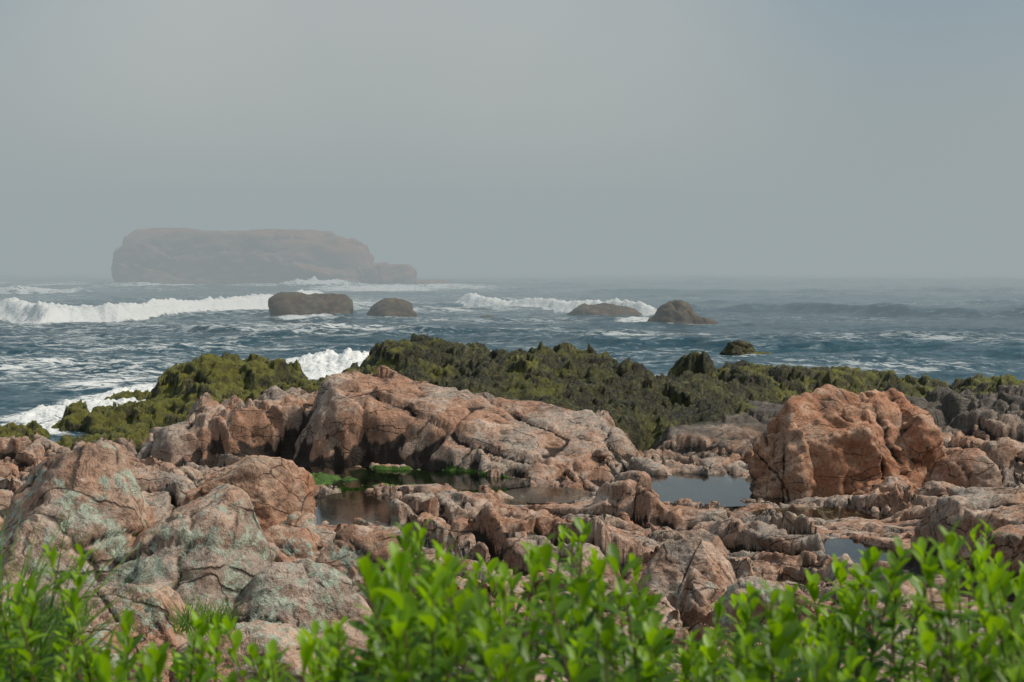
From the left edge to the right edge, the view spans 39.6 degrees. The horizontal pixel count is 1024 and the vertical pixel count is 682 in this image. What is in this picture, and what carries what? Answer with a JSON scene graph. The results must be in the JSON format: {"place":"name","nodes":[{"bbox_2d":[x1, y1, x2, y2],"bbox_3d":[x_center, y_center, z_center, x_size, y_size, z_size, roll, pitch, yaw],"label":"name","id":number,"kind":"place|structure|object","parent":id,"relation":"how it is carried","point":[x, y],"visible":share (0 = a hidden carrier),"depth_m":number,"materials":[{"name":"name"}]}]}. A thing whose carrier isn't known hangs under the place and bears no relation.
{"place":"outdoors","nodes":[
{"label":"outdoors","id":0,"kind":"place"},
{"bbox_2d":[0,333,1023,681],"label":"rocky shore","id":1,"kind":"structure","parent":0,"point":[556,415],"depth_m":41.00,"materials":[{"name":"stone"}]},
{"bbox_2d":[0,586,34,650],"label":"granite boulder","id":2,"kind":"object","parent":1,"relation":"on","point":[5,597],"visible":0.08,"depth_m":12.03,"materials":[{"name":"brown stone"}]},
{"bbox_2d":[42,589,99,622],"bbox_3d":[-3.720,2.201,11.827,0.633,0.209,0.549,-2,4,-29],"label":"grass tuft","id":3,"kind":"object","parent":1,"relation":"on","point":[71,610],"visible":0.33,"depth_m":11.87,"materials":[{"name":"green plant"}]},
{"bbox_2d":[44,622,142,681],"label":"granite boulder","id":4,"kind":"object","parent":1,"relation":"on","point":[102,633],"visible":0.27,"depth_m":11.24,"materials":[{"name":"brown stone"}]},
{"bbox_2d":[0,496,201,681],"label":"beach grass","id":5,"kind":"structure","parent":1,"relation":"on","point":[43,642],"depth_m":5.72,"materials":[{"name":"green plant"}]},
{"bbox_2d":[149,421,183,427],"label":"tide pool","id":6,"kind":"structure","parent":1,"relation":"on","point":[163,424],"depth_m":53.02,"materials":[{"name":"liquid"}]},
{"bbox_2d":[174,469,187,475],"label":"loose stone","id":7,"kind":"object","parent":1,"relation":"on","point":[179,471],"visible":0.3,"depth_m":31.71,"materials":[{"name":"stone"}]},
{"bbox_2d":[0,442,372,681],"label":"lichen outcrop","id":8,"kind":"object","parent":1,"relation":"on","point":[217,533],"visible":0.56,"depth_m":13.87,"materials":[{"name":"stone"}]},
{"bbox_2d":[155,586,270,636],"bbox_3d":[-2.463,2.165,11.280,0.879,0.291,0.884,2,4,31],"label":"grass tuft","id":9,"kind":"object","parent":1,"relation":"on","point":[188,624],"visible":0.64,"depth_m":11.35,"materials":[{"name":"green plant"}]},
{"bbox_2d":[169,620,322,681],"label":"granite boulder","id":10,"kind":"object","parent":1,"relation":"on","point":[261,633],"visible":0.45,"depth_m":11.52,"materials":[{"name":"beige stone"}]},
{"bbox_2d":[183,455,314,531],"bbox_3d":[-4.180,2.676,22.747,2.010,1.677,1.940,0,4,0],"label":"granite boulder","id":11,"kind":"object","parent":1,"relation":"on","point":[277,490],"visible":0.52,"depth_m":22.35,"materials":[{"name":"brown stone"}]},
{"bbox_2d":[263,524,410,585],"bbox_3d":[-2.355,3.297,18.429,2.926,1.808,1.774,2,4,27],"label":"granite boulder","id":12,"kind":"object","parent":1,"relation":"on","point":[347,548],"visible":0.13,"depth_m":18.39,"materials":[{"name":"brown stone"}]},
{"bbox_2d":[314,491,400,525],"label":"tide pool","id":13,"kind":"structure","parent":1,"relation":"on","point":[341,508],"depth_m":34.19,"materials":[{"name":"liquid"}]},
{"bbox_2d":[304,467,529,489],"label":"tide pool","id":14,"kind":"structure","parent":1,"relation":"on","point":[367,477],"depth_m":38.52,"materials":[{"name":"liquid"}]},
{"bbox_2d":[415,512,446,532],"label":"loose stone","id":15,"kind":"object","parent":1,"relation":"on","point":[439,520],"visible":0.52,"depth_m":19.37,"materials":[{"name":"stone"}]},
{"bbox_2d":[504,487,591,502],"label":"tide pool","id":16,"kind":"structure","parent":1,"relation":"on","point":[547,494],"depth_m":35.97,"materials":[{"name":"liquid"}]},
{"bbox_2d":[595,448,608,457],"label":"loose stone","id":17,"kind":"object","parent":1,"relation":"on","point":[602,452],"visible":1,"depth_m":39.72,"materials":[{"name":"stone"}]},
{"bbox_2d":[592,563,620,578],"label":"loose stone","id":18,"kind":"object","parent":1,"relation":"on","point":[609,573],"visible":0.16,"depth_m":22.85,"materials":[{"name":"stone"}]},
{"bbox_2d":[640,596,675,624],"bbox_3d":[1.582,3.020,15.387,0.477,0.449,0.622,0,4,0],"label":"loose stone","id":19,"kind":"object","parent":1,"relation":"on","point":[664,602],"visible":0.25,"depth_m":15.29,"materials":[{"name":"stone"}]},
{"bbox_2d":[638,537,736,595],"bbox_3d":[2.498,3.450,19.990,1.501,1.357,1.414,0,4,0],"label":"granite boulder","id":20,"kind":"object","parent":1,"relation":"on","point":[670,564],"visible":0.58,"depth_m":19.93,"materials":[{"name":"stone"}]},
{"bbox_2d":[672,627,739,681],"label":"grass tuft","id":21,"kind":"object","parent":1,"relation":"on","point":[728,654],"visible":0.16,"depth_m":11.71,"materials":[{"name":"green plant"}]},
{"bbox_2d":[649,472,779,506],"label":"tide pool","id":22,"kind":"structure","parent":1,"relation":"on","point":[726,490],"depth_m":36.85,"materials":[{"name":"liquid"}]},
{"bbox_2d":[735,556,759,569],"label":"loose stone","id":23,"kind":"object","parent":1,"relation":"on","point":[750,562],"visible":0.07,"depth_m":22.21,"materials":[{"name":"stone"}]},
{"bbox_2d":[712,576,794,643],"bbox_3d":[2.613,2.935,15.247,0.927,0.799,0.724,0,4,0],"label":"granite boulder","id":24,"kind":"object","parent":1,"relation":"on","point":[738,586],"visible":0.32,"depth_m":15.09,"materials":[{"name":"beige stone"}]},
{"bbox_2d":[749,507,887,519],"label":"tide pool","id":25,"kind":"structure","parent":1,"relation":"on","point":[827,513],"depth_m":32.58,"materials":[{"name":"liquid"}]},
{"bbox_2d":[810,604,878,649],"bbox_3d":[3.724,3.180,15.823,0.664,0.591,0.588,-3,5,-36],"label":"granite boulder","id":26,"kind":"object","parent":1,"relation":"on","point":[869,628],"visible":0.05,"depth_m":15.71,"materials":[{"name":"stone"}]},
{"bbox_2d":[748,384,945,504],"bbox_3d":[8.651,4.024,36.614,5.727,5.737,4.259,-1,4,-19],"label":"granite boulder","id":27,"kind":"object","parent":1,"relation":"on","point":[825,440],"visible":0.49,"depth_m":35.80,"materials":[{"name":"brown stone"}]},
{"bbox_2d":[795,535,898,562],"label":"tide pool","id":28,"kind":"structure","parent":1,"relation":"on","point":[839,547],"depth_m":25.66,"materials":[{"name":"liquid"}]},
{"bbox_2d":[860,522,883,534],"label":"loose stone","id":29,"kind":"object","parent":1,"relation":"on","point":[873,527],"visible":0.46,"depth_m":28.21,"materials":[{"name":"stone"}]},
{"bbox_2d":[879,475,913,497],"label":"granite boulder","id":30,"kind":"object","parent":1,"relation":"on","point":[889,482],"visible":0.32,"depth_m":34.00,"materials":[{"name":"stone"}]},
{"bbox_2d":[901,531,913,538],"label":"loose stone","id":31,"kind":"object","parent":1,"relation":"on","point":[908,535],"visible":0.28,"depth_m":25.97,"materials":[{"name":"stone"}]},
{"bbox_2d":[915,480,955,496],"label":"granite boulder","id":32,"kind":"object","parent":1,"relation":"on","point":[935,488],"visible":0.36,"depth_m":33.99,"materials":[{"name":"stone"}]},
{"bbox_2d":[922,574,967,590],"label":"loose stone","id":33,"kind":"object","parent":1,"relation":"on","point":[938,580],"visible":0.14,"depth_m":20.74,"materials":[{"name":"stone"}]},
{"bbox_2d":[929,448,1001,488],"bbox_3d":[11.342,3.452,35.572,1.807,1.578,1.268,0,4,0],"label":"granite boulder","id":34,"kind":"object","parent":1,"relation":"on","point":[966,468],"visible":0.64,"depth_m":35.12,"materials":[{"name":"stone"}]},
{"bbox_2d":[958,547,975,570],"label":"loose stone","id":35,"kind":"object","parent":1,"relation":"on","point":[966,552],"visible":0.36,"depth_m":21.57,"materials":[{"name":"stone"}]},
{"bbox_2d":[974,533,989,549],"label":"loose stone","id":36,"kind":"object","parent":1,"relation":"on","point":[981,542],"visible":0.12,"depth_m":21.35,"materials":[{"name":"stone"}]},
{"bbox_2d":[0,254,1023,441],"bbox_3d":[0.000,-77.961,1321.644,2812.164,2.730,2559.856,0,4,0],"label":"sea","id":37,"kind":"structure","parent":0,"point":[84,328],"depth_m":138.59,"materials":[{"name":"liquid"}]},
{"bbox_2d":[111,227,451,283],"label":"sea island","id":38,"kind":"structure","parent":37,"relation":"in","point":[186,255],"depth_m":279.05,"materials":[{"name":"stone"}]},
{"bbox_2d":[268,292,353,315],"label":"sea rock","id":39,"kind":"object","parent":37,"relation":"in","point":[289,303],"visible":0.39,"depth_m":139.34,"materials":[{"name":"grey stone"}]},
{"bbox_2d":[367,298,416,316],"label":"sea rock","id":40,"kind":"object","parent":37,"relation":"in","point":[392,307],"visible":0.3,"depth_m":141.35,"materials":[{"name":"grey stone"}]},
{"bbox_2d":[567,303,641,315],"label":"sea rock","id":41,"kind":"object","parent":37,"relation":"in","point":[602,309],"visible":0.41,"depth_m":148.54,"materials":[{"name":"grey stone"}]},
{"bbox_2d":[646,300,718,323],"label":"sea rock","id":42,"kind":"object","parent":37,"relation":"in","point":[678,311],"visible":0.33,"depth_m":129.39,"materials":[{"name":"grey stone"}]},
{"bbox_2d":[719,340,772,354],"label":"sea rock","id":43,"kind":"object","parent":37,"relation":"in","point":[739,347],"visible":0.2,"depth_m":92.38,"materials":[{"name":"green stone"}]},
{"bbox_2d":[0,0,1023,254],"label":"sky","id":44,"kind":"structure","parent":0,"point":[393,127],"materials":[{"name":"grey"}]},
{"bbox_2d":[711,619,811,659],"bbox_3d":[2.171,2.692,12.686,1.086,0.421,1.206,2,4,32],"label":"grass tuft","id":45,"kind":"object","parent":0,"point":[763,646],"visible":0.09,"depth_m":12.73,"materials":[{"name":"green plant"}]},
{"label":"coastal bank","id":46,"kind":"structure","parent":0,"visible":0},
{"bbox_2d":[0,544,216,681],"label":"bayberry shrub","id":47,"kind":"object","parent":46,"relation":"on","point":[152,662],"visible":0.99,"depth_m":3.96,"materials":[{"name":"green plant"}]},
{"bbox_2d":[188,516,722,681],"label":"bayberry shrub","id":48,"kind":"object","parent":46,"relation":"on","point":[403,629],"visible":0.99,"depth_m":3.13,"materials":[{"name":"green plant"}]},
{"bbox_2d":[694,519,1023,681],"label":"bayberry shrub","id":49,"kind":"object","parent":46,"relation":"on","point":[822,661],"visible":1,"depth_m":3.41,"materials":[{"name":"green plant"}]}
]}

